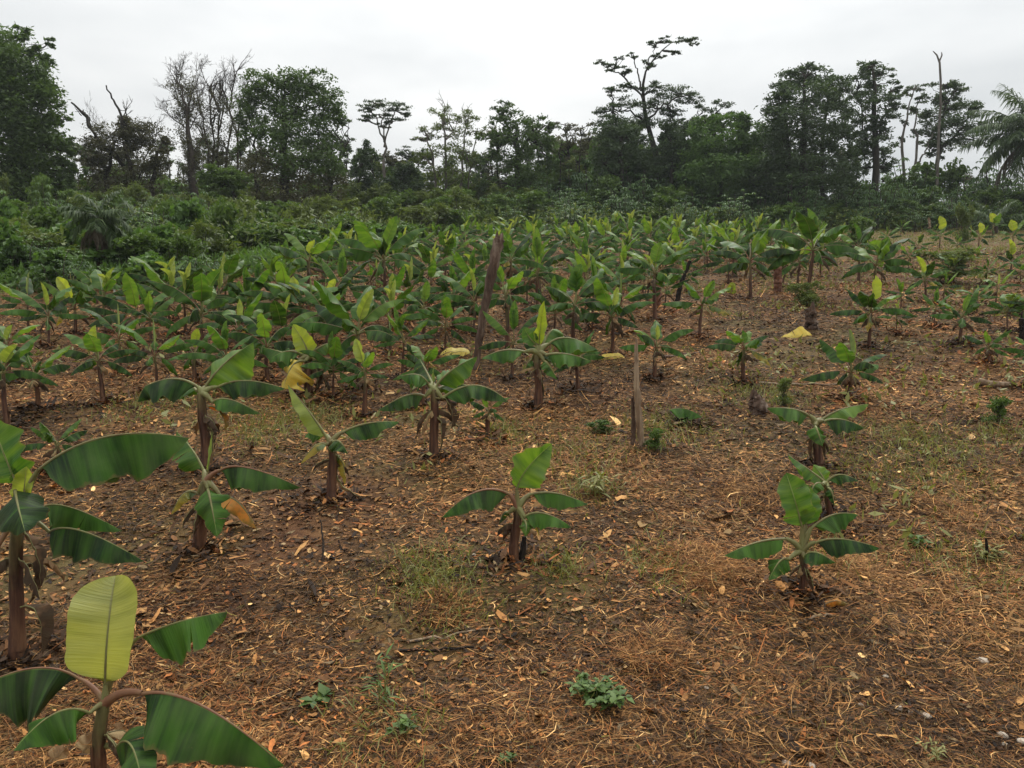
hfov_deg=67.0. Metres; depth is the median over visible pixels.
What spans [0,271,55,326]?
banana plant
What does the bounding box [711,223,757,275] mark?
banana plant
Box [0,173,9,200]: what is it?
shrub
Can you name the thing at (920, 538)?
weed
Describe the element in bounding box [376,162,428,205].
tree
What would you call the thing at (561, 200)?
shrub
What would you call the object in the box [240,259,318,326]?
banana plant
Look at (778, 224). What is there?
banana plant
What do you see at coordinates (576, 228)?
banana plant
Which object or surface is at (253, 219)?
undergrowth
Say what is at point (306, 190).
shrub
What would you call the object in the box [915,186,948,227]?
shrub
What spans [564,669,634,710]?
weed
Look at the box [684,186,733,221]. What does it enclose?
shrub
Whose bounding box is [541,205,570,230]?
shrub
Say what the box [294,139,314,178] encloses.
forest tree
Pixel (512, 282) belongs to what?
banana plant
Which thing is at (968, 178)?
forest tree
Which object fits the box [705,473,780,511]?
straw heap
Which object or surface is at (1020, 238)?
banana plant
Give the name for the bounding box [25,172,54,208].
shrub
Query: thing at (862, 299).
banana plant
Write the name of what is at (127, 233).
shrub
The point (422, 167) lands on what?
forest tree
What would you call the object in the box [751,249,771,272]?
banana plant
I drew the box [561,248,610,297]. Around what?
banana plant
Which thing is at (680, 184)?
shrub
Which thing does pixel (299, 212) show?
shrub
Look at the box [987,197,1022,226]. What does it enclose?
shrub
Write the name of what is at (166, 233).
shrub
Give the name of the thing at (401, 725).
weed
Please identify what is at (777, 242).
banana plant
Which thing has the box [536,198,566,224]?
shrub
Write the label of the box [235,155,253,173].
forest tree
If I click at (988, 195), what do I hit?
shrub
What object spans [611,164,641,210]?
shrub
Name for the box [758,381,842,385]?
stick
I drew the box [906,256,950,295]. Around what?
banana plant
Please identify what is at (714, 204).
shrub
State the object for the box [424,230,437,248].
banana plant
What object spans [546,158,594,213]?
shrub
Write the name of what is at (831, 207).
shrub
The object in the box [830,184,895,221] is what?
shrub
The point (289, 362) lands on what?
banana plant
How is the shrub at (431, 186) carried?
on the ground at (300, 531)
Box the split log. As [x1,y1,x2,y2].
[978,378,1010,386]
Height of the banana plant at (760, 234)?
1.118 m
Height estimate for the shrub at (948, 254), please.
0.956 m
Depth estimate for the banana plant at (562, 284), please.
12.09 m
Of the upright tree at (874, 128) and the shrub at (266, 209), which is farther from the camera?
the upright tree at (874, 128)
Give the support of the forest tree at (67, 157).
on the ground at (300, 531)
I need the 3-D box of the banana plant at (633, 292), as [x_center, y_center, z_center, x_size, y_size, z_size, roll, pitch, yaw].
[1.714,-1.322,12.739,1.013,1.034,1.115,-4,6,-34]
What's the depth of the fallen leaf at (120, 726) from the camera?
3.32 m
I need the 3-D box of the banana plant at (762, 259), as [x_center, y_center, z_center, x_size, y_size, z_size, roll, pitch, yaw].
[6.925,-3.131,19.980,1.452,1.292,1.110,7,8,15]
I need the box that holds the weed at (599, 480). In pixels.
[578,470,620,498]
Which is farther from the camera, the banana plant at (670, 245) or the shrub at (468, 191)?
the shrub at (468, 191)
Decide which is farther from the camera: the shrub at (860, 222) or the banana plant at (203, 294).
the shrub at (860, 222)
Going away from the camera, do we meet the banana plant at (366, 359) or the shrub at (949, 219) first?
the banana plant at (366, 359)
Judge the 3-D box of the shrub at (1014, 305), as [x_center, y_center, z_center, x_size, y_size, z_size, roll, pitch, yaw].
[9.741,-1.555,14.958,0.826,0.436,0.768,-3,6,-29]
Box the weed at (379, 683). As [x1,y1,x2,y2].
[359,642,405,703]
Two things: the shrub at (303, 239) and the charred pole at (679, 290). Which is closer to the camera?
the charred pole at (679, 290)
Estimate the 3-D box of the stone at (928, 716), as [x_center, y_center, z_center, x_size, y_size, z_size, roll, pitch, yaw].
[1.875,1.501,3.504,0.034,0.026,0.044,-2,6,-24]
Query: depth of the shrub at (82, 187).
52.80 m
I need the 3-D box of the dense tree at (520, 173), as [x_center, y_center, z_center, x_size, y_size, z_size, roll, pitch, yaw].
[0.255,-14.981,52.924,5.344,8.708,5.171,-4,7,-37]
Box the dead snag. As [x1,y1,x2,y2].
[933,51,944,196]
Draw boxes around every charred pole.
[675,260,691,300]
[1018,310,1023,342]
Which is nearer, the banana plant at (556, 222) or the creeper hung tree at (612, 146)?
the banana plant at (556, 222)
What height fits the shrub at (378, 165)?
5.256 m
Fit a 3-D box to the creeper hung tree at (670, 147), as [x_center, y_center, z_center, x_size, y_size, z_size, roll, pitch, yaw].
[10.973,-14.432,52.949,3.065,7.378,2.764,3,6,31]
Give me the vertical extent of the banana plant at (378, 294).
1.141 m
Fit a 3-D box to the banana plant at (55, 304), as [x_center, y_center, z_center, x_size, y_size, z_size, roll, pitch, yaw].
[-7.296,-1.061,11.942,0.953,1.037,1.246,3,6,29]
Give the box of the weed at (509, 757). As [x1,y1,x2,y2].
[497,751,516,765]
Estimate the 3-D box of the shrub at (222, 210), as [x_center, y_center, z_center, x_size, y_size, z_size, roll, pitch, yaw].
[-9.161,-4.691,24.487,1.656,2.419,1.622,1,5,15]
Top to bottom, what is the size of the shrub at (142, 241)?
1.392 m
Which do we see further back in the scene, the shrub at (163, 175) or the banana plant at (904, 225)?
the shrub at (163, 175)
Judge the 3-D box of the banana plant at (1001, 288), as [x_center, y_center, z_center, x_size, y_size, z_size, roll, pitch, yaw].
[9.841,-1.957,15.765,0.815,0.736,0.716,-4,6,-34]
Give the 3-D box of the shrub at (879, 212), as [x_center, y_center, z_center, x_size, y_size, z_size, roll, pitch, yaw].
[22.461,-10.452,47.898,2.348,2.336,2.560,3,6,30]
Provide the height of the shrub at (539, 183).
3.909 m
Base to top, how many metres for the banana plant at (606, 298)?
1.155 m
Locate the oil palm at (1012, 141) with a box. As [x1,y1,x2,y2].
[957,84,1023,191]
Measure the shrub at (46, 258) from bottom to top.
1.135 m
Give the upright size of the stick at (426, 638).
0.040 m
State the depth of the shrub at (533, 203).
45.67 m
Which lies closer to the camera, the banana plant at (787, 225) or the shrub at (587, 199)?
the banana plant at (787, 225)
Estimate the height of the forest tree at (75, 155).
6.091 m
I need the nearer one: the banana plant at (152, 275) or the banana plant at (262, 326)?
the banana plant at (262, 326)
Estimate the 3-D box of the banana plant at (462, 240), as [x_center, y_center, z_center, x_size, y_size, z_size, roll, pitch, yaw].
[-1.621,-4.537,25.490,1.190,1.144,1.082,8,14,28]
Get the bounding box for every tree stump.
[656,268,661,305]
[745,388,768,415]
[773,266,782,292]
[804,301,819,329]
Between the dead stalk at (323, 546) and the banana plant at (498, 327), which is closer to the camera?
the dead stalk at (323, 546)
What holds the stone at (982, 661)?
on the ground at (300, 531)
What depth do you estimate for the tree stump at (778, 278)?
18.74 m
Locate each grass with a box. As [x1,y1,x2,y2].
[0,241,391,293]
[51,304,1023,767]
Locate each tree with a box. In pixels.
[0,21,90,209]
[45,129,79,174]
[70,143,78,185]
[71,85,181,208]
[73,146,95,181]
[75,142,97,181]
[79,152,103,175]
[152,52,225,197]
[156,140,187,184]
[173,162,196,177]
[183,146,203,181]
[188,49,259,199]
[197,134,212,179]
[224,143,250,168]
[227,65,353,223]
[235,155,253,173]
[256,153,269,178]
[266,128,293,188]
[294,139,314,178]
[336,134,356,182]
[345,139,386,209]
[352,152,370,178]
[356,98,414,179]
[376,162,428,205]
[379,151,402,177]
[395,145,426,175]
[410,90,486,192]
[416,147,431,190]
[442,155,456,187]
[453,149,484,178]
[464,157,483,195]
[470,126,509,190]
[471,99,561,210]
[472,164,490,176]
[479,148,501,181]
[498,164,513,176]
[521,139,536,165]
[525,123,553,170]
[552,121,595,195]
[578,131,599,149]
[585,116,670,219]
[589,35,704,183]
[630,119,649,148]
[649,118,690,187]
[665,111,774,207]
[678,103,717,181]
[701,99,739,159]
[742,61,873,211]
[839,59,910,226]
[881,175,891,204]
[906,79,991,169]
[963,172,973,189]
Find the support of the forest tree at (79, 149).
on the ground at (300, 531)
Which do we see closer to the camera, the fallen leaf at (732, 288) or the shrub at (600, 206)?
the fallen leaf at (732, 288)
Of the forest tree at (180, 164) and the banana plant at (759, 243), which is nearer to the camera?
the banana plant at (759, 243)
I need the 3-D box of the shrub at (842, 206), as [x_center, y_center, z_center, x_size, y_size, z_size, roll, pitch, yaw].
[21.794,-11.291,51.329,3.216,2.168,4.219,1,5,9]
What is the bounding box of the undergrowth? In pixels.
[28,198,1023,268]
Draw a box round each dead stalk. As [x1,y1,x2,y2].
[320,519,324,559]
[985,538,988,559]
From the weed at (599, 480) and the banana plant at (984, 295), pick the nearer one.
the weed at (599, 480)
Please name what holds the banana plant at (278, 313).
on the ground at (300, 531)
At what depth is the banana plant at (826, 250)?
21.80 m
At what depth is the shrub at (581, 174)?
52.65 m
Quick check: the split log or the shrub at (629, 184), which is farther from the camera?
the shrub at (629, 184)
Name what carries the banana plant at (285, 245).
on the ground at (300, 531)
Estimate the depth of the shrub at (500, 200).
46.49 m
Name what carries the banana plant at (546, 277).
on the ground at (300, 531)
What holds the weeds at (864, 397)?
on the ground at (300, 531)
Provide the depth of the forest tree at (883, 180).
60.93 m
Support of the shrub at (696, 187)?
on the ground at (300, 531)
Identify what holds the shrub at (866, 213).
on the ground at (300, 531)
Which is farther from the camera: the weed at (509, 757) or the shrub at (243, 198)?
the shrub at (243, 198)
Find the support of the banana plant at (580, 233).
on the ground at (300, 531)
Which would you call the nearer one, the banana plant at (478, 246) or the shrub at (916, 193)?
the banana plant at (478, 246)
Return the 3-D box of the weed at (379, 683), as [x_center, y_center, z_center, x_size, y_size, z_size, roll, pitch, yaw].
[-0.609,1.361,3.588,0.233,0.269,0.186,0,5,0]
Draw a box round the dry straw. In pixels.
[0,250,1023,767]
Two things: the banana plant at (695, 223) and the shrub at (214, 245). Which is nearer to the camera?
the shrub at (214, 245)
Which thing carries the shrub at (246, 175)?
on the ground at (300, 531)
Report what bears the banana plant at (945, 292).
on the ground at (300, 531)
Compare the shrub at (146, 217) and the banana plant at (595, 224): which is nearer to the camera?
the shrub at (146, 217)
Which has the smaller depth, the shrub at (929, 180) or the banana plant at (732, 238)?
the banana plant at (732, 238)
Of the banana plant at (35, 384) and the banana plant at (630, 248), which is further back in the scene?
the banana plant at (630, 248)
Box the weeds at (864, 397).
[0,223,1023,553]
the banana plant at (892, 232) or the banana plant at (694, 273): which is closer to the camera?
the banana plant at (694, 273)
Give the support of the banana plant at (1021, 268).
on the ground at (300, 531)
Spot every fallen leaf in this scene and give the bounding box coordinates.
[48,745,68,764]
[75,732,91,755]
[113,722,126,730]
[440,348,469,356]
[600,353,624,359]
[727,282,735,293]
[782,326,812,337]
[823,598,849,607]
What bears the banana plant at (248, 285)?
on the ground at (300, 531)
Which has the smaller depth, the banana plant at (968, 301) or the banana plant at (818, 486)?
the banana plant at (818, 486)
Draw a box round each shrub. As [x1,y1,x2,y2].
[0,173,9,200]
[0,196,24,221]
[0,216,33,243]
[0,217,26,264]
[0,234,31,278]
[0,235,55,276]
[3,242,41,272]
[10,199,29,217]
[14,225,68,270]
[22,201,85,248]
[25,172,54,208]
[25,189,36,213]
[27,182,72,226]
[28,246,77,290]
[30,249,92,287]
[36,219,86,247]
[57,189,93,205]
[62,245,86,269]
[66,191,99,208]
[76,232,135,269]
[77,174,101,194]
[84,190,112,207]
[88,194,133,222]
[91,168,139,191]
[93,190,108,205]
[100,254,131,280]
[104,180,150,208]
[108,230,160,281]
[112,162,168,194]
[113,224,135,234]
[114,197,138,208]
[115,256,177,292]
[126,184,179,223]
[126,205,196,233]
[127,204,161,223]
[128,222,177,257]
[129,192,162,222]
[135,251,163,276]
[153,199,177,223]
[154,177,184,194]
[157,230,210,274]
[162,254,203,288]
[163,183,216,232]
[165,196,208,256]
[166,218,241,263]
[170,176,188,193]
[175,255,203,274]
[179,192,212,214]
[182,251,244,293]
[192,161,253,199]
[198,191,218,219]
[198,195,248,261]
[209,202,234,224]
[212,195,232,203]
[214,188,231,198]
[224,196,258,237]
[228,165,261,186]
[230,191,257,211]
[233,221,285,252]
[238,186,279,205]
[239,179,279,212]
[239,222,297,259]
[241,210,289,224]
[252,200,277,214]
[256,200,300,219]
[271,218,317,245]
[273,218,310,247]
[281,226,320,248]
[285,202,315,223]
[286,210,333,227]
[289,188,302,202]
[299,176,326,200]
[300,193,331,226]
[307,184,351,200]
[311,206,358,229]
[314,225,344,245]
[318,195,346,225]
[326,214,378,230]
[327,231,351,249]
[332,195,366,221]
[335,196,361,216]
[342,229,375,251]
[343,181,392,220]
[362,195,396,226]
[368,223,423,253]
[371,159,417,178]
[380,165,410,203]
[384,188,419,220]
[389,180,438,207]
[390,206,428,225]
[399,221,437,250]
[404,202,456,233]
[406,188,446,216]
[409,170,459,203]
[421,195,453,225]
[426,209,473,234]
[430,187,476,216]
[441,184,482,224]
[447,172,479,209]
[464,210,489,226]
[466,173,503,209]
[470,198,517,225]
[472,185,518,216]
[484,192,512,228]
[487,182,535,215]
[488,204,545,226]
[509,189,553,228]
[515,172,555,197]
[521,171,573,197]
[523,162,546,209]
[525,179,592,206]
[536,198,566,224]
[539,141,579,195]
[540,188,585,221]
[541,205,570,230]
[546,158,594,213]
[546,202,598,226]
[555,166,611,207]
[559,155,587,213]
[563,212,591,229]
[568,191,599,225]
[577,150,598,181]
[583,165,619,204]
[583,173,621,219]
[584,136,608,166]
[585,208,626,222]
[585,419,617,433]
[587,161,641,198]
[588,189,637,222]
[593,187,651,224]
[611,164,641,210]
[612,156,669,222]
[618,178,654,218]
[624,162,642,210]
[624,208,661,227]
[628,186,661,219]
[638,194,657,219]
[639,144,665,184]
[643,427,666,450]
[650,184,703,226]
[651,193,677,229]
[658,178,728,213]
[661,138,691,190]
[661,179,703,205]
[666,200,701,226]
[671,192,724,226]
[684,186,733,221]
[685,207,726,232]
[687,188,721,219]
[697,207,735,226]
[704,189,762,228]
[706,195,746,220]
[723,150,768,204]
[732,192,765,225]
[737,184,768,216]
[737,207,772,224]
[740,192,777,221]
[756,187,797,218]
[757,201,804,228]
[762,205,832,226]
[768,377,797,405]
[781,196,836,226]
[784,280,825,306]
[793,196,826,225]
[810,184,863,227]
[815,202,846,228]
[826,197,854,226]
[827,185,874,208]
[829,206,871,223]
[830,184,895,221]
[832,206,880,230]
[845,178,886,225]
[847,215,876,247]
[849,177,911,227]
[854,196,893,229]
[861,171,890,201]
[876,186,922,220]
[879,180,943,227]
[880,196,922,230]
[881,157,938,200]
[883,173,935,222]
[898,207,935,231]
[908,161,953,216]
[908,247,1005,280]
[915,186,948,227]
[916,204,966,229]
[919,182,978,218]
[926,198,976,230]
[932,156,1011,221]
[934,157,969,199]
[945,184,993,225]
[950,202,975,244]
[954,171,1023,205]
[955,185,1007,228]
[963,193,1005,209]
[969,207,1006,226]
[978,396,1013,422]
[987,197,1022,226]
[988,173,1022,190]
[990,199,1023,230]
[992,293,1023,312]
[999,179,1023,204]
[1008,188,1023,221]
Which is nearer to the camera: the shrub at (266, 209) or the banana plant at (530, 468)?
the banana plant at (530, 468)
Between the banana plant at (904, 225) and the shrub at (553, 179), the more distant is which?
the shrub at (553, 179)
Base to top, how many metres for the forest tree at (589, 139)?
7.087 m
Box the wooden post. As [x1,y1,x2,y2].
[634,338,645,448]
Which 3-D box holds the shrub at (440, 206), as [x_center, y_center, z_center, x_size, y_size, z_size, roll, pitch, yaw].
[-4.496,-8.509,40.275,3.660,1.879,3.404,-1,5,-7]
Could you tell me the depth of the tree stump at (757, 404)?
8.21 m
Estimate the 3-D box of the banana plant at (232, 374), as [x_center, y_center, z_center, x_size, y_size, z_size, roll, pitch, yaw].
[-2.556,0.209,6.595,1.140,1.120,0.548,1,5,15]
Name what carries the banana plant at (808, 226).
on the ground at (300, 531)
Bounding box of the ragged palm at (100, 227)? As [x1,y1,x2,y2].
[57,189,132,273]
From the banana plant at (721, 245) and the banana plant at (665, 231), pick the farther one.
the banana plant at (665, 231)
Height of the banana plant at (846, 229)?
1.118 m
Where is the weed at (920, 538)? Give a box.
[908,534,932,548]
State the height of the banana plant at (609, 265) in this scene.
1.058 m
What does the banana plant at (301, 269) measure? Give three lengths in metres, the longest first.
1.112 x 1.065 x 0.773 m
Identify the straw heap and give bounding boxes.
[401,577,484,633]
[583,615,711,686]
[643,527,760,598]
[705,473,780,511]
[815,546,898,582]
[904,484,999,524]
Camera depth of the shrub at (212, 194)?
42.22 m
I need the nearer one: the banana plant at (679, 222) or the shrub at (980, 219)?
the banana plant at (679, 222)
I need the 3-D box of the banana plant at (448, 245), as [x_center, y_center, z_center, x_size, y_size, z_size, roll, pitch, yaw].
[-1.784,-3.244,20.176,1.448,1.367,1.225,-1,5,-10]
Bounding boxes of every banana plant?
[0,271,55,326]
[0,282,88,346]
[0,325,39,372]
[0,334,44,423]
[0,344,70,407]
[0,420,189,660]
[0,575,283,767]
[22,419,87,457]
[40,277,116,330]
[51,325,138,403]
[59,267,146,332]
[71,268,123,303]
[79,304,159,365]
[88,272,176,341]
[113,320,194,380]
[116,283,175,343]
[120,256,192,317]
[136,261,200,332]
[138,343,284,468]
[146,263,229,332]
[150,269,227,352]
[167,327,217,380]
[171,431,300,552]
[177,320,266,374]
[186,262,246,330]
[194,291,286,361]
[197,252,250,294]
[205,281,260,326]
[210,266,271,319]
[227,293,317,348]
[228,313,294,380]
[230,297,271,335]
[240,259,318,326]
[243,276,348,323]
[244,261,276,291]
[252,239,313,276]
[258,324,347,394]
[260,249,301,300]
[268,233,353,309]
[277,279,346,339]
[287,279,355,343]
[288,248,306,283]
[288,385,398,502]
[290,280,403,383]
[296,234,338,278]
[297,270,352,336]
[300,331,370,397]
[302,248,375,299]
[305,221,343,263]
[310,251,336,285]
[316,264,363,294]
[328,228,355,274]
[329,216,424,302]
[329,247,361,273]
[337,339,393,415]
[351,280,439,352]
[352,227,377,261]
[352,265,430,327]
[353,261,382,285]
[356,259,394,285]
[370,243,394,279]
[373,307,434,372]
[377,257,449,320]
[379,246,410,273]
[379,357,507,458]
[388,231,423,265]
[393,345,460,404]
[395,281,450,333]
[401,226,422,254]
[403,240,463,285]
[405,258,449,304]
[413,247,449,279]
[415,226,434,257]
[415,266,478,328]
[416,293,476,349]
[417,234,468,282]
[419,231,462,265]
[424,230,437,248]
[428,221,449,245]
[429,235,470,262]
[434,224,451,246]
[438,267,504,332]
[440,229,472,255]
[442,443,587,565]
[445,247,488,299]
[447,224,469,247]
[447,260,482,288]
[449,220,480,241]
[451,231,479,256]
[453,247,506,304]
[456,213,484,245]
[464,243,507,270]
[467,222,488,243]
[467,230,517,282]
[468,239,511,256]
[470,398,508,436]
[473,222,488,244]
[475,254,533,348]
[476,223,492,243]
[478,300,550,377]
[482,302,598,408]
[483,224,500,240]
[484,230,546,300]
[493,220,511,229]
[495,217,526,241]
[495,224,518,239]
[500,222,516,233]
[504,260,550,301]
[507,227,571,304]
[513,241,566,287]
[515,219,551,245]
[516,219,553,241]
[516,246,552,269]
[519,214,542,224]
[521,234,555,255]
[522,275,585,330]
[530,218,553,240]
[532,253,559,293]
[539,228,555,244]
[545,264,613,354]
[547,215,566,239]
[548,223,580,253]
[548,331,604,389]
[557,230,590,260]
[560,236,611,283]
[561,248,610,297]
[564,221,589,248]
[564,226,583,248]
[566,220,613,271]
[566,235,595,257]
[566,276,654,352]
[567,255,629,326]
[576,215,600,243]
[581,218,611,235]
[583,245,619,270]
[585,249,618,269]
[586,273,655,328]
[589,219,619,257]
[591,217,624,242]
[591,255,650,306]
[597,233,644,266]
[600,228,646,259]
[601,211,628,231]
[602,224,623,241]
[608,244,633,278]
[614,242,694,319]
[617,209,642,234]
[618,217,642,242]
[618,320,692,377]
[619,236,642,259]
[622,220,643,250]
[625,256,686,300]
[631,251,664,293]
[632,217,664,254]
[635,214,665,236]
[641,234,678,266]
[642,217,673,240]
[642,230,666,248]
[642,239,685,266]
[644,271,689,310]
[650,226,698,263]
[655,214,675,233]
[656,214,702,243]
[658,223,671,240]
[661,240,701,283]
[661,281,730,337]
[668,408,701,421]
[677,259,704,284]
[679,226,709,252]
[681,226,703,243]
[684,214,707,240]
[686,232,721,263]
[690,213,713,228]
[691,239,722,269]
[697,220,726,251]
[697,224,717,241]
[700,243,754,283]
[706,229,720,250]
[706,330,769,381]
[710,219,795,298]
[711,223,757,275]
[714,229,751,263]
[715,221,734,247]
[725,222,760,241]
[725,473,879,591]
[726,218,745,239]
[730,232,742,260]
[739,228,766,243]
[745,213,768,229]
[746,218,767,229]
[751,242,809,283]
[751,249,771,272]
[755,218,794,244]
[759,208,858,300]
[761,223,779,245]
[765,233,797,248]
[768,232,837,283]
[768,404,868,466]
[776,240,815,273]
[780,209,799,231]
[785,219,797,231]
[788,455,857,516]
[793,219,825,252]
[796,225,826,254]
[802,329,884,399]
[803,237,844,275]
[813,233,847,258]
[818,221,831,231]
[828,223,877,281]
[830,275,914,346]
[839,222,851,240]
[840,237,912,281]
[869,256,893,282]
[878,300,917,332]
[879,226,900,244]
[885,278,915,308]
[895,221,912,234]
[897,244,924,267]
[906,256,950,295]
[908,233,933,253]
[912,288,956,325]
[924,225,942,235]
[924,270,961,298]
[926,216,954,247]
[930,287,991,341]
[935,255,967,283]
[948,234,970,247]
[955,281,998,312]
[960,244,988,264]
[963,330,1011,363]
[968,223,994,246]
[968,225,978,234]
[969,257,997,283]
[973,270,1021,302]
[981,213,1007,238]
[981,293,1023,329]
[997,239,1023,269]
[999,220,1023,241]
[1002,337,1023,359]
[1003,294,1023,315]
[1006,261,1023,282]
[1016,235,1023,249]
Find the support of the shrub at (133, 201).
on the ground at (300, 531)
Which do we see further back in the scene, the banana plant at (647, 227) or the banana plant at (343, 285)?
the banana plant at (647, 227)
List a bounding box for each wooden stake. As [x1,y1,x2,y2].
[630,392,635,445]
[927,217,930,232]
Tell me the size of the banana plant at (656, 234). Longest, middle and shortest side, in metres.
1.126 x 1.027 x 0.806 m
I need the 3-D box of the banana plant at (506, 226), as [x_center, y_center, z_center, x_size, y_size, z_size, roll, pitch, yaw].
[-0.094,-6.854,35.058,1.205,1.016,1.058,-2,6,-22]
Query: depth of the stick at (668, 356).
10.94 m
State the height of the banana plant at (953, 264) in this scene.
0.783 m
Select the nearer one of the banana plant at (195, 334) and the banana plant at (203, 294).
the banana plant at (195, 334)
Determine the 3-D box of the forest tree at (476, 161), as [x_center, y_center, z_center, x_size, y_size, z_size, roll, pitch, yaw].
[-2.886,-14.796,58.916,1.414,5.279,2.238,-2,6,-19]
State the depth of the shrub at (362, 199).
48.65 m
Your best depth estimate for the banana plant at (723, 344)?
9.47 m
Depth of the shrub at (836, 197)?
50.81 m
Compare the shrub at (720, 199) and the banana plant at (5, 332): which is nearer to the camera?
the banana plant at (5, 332)
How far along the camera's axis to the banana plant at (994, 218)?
37.85 m
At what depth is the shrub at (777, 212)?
45.90 m
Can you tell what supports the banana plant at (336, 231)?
on the ground at (300, 531)
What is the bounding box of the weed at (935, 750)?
[914,736,947,760]
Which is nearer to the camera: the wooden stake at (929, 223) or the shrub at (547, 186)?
the wooden stake at (929, 223)
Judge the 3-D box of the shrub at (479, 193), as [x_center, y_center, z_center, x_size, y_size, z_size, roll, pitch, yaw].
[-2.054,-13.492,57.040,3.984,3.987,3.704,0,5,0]
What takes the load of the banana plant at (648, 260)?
on the ground at (300, 531)
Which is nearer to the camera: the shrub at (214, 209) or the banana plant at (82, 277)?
the banana plant at (82, 277)
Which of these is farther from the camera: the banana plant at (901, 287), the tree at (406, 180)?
the tree at (406, 180)
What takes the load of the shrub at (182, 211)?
on the ground at (300, 531)
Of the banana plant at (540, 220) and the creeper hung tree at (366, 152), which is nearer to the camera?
the banana plant at (540, 220)
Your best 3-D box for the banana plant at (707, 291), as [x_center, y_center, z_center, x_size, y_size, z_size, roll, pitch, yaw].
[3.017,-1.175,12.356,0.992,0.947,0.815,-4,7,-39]
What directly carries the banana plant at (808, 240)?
on the ground at (300, 531)
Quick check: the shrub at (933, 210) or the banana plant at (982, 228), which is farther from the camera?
the shrub at (933, 210)
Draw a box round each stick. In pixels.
[398,646,473,651]
[409,628,498,642]
[665,351,699,357]
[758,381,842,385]
[803,613,832,620]
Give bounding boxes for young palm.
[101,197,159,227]
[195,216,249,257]
[966,199,1023,233]
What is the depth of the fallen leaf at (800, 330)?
12.07 m
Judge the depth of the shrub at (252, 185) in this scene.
52.99 m
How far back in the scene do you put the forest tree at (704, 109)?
54.95 m
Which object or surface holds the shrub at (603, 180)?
on the ground at (300, 531)
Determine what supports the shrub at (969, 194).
on the ground at (300, 531)
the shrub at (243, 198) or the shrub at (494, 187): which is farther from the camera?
the shrub at (494, 187)
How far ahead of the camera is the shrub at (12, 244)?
19.11 m
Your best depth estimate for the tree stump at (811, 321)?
12.44 m
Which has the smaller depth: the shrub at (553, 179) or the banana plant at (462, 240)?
the banana plant at (462, 240)
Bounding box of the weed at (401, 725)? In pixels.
[385,713,418,737]
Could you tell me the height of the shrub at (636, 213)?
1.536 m
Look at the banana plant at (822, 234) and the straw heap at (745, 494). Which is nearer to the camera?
the straw heap at (745, 494)
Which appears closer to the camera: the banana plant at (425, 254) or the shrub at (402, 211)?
the banana plant at (425, 254)
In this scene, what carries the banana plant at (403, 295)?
on the ground at (300, 531)
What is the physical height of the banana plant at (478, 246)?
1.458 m
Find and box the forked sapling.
[894,83,932,181]
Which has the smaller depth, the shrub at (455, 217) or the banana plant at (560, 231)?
the banana plant at (560, 231)
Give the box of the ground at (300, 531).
[0,223,1023,767]
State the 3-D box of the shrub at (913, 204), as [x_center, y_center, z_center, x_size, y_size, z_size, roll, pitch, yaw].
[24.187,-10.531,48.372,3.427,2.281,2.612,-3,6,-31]
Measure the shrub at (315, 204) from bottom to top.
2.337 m
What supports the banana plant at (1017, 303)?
on the ground at (300, 531)
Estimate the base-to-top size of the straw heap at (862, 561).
0.170 m
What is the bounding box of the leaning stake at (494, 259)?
[473,231,504,369]
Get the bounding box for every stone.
[807,762,815,767]
[923,712,931,718]
[976,657,988,662]
[996,731,1008,739]
[1016,738,1023,743]
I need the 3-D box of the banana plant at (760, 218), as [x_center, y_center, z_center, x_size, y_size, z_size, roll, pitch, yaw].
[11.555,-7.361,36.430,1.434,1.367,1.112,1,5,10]
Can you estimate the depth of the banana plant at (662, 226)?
31.23 m
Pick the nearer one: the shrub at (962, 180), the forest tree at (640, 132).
the shrub at (962, 180)
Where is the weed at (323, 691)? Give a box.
[298,682,332,712]
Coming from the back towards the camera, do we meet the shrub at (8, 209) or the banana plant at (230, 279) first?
the shrub at (8, 209)
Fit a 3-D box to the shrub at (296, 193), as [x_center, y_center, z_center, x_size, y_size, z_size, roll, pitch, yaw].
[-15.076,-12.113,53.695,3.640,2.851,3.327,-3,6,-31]
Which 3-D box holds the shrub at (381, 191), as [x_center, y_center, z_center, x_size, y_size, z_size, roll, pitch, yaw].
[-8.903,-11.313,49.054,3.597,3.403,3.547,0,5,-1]
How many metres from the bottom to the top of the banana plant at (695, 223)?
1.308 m
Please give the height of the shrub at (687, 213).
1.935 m
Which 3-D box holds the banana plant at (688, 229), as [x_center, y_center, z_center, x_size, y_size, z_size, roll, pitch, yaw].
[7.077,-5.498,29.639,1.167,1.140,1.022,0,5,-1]
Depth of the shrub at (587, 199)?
51.01 m
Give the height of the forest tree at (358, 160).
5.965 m
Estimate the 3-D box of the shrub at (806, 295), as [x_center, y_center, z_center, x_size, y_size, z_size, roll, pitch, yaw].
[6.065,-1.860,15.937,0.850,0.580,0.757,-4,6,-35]
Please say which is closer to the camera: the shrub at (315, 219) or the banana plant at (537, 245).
the banana plant at (537, 245)
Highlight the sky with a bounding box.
[0,0,1023,205]
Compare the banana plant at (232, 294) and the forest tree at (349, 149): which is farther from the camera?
the forest tree at (349, 149)
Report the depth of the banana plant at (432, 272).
16.00 m
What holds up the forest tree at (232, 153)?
on the ground at (300, 531)
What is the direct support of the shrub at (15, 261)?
on the ground at (300, 531)
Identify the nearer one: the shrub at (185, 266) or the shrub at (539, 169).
the shrub at (185, 266)
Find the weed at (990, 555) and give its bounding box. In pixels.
[973,539,1010,561]

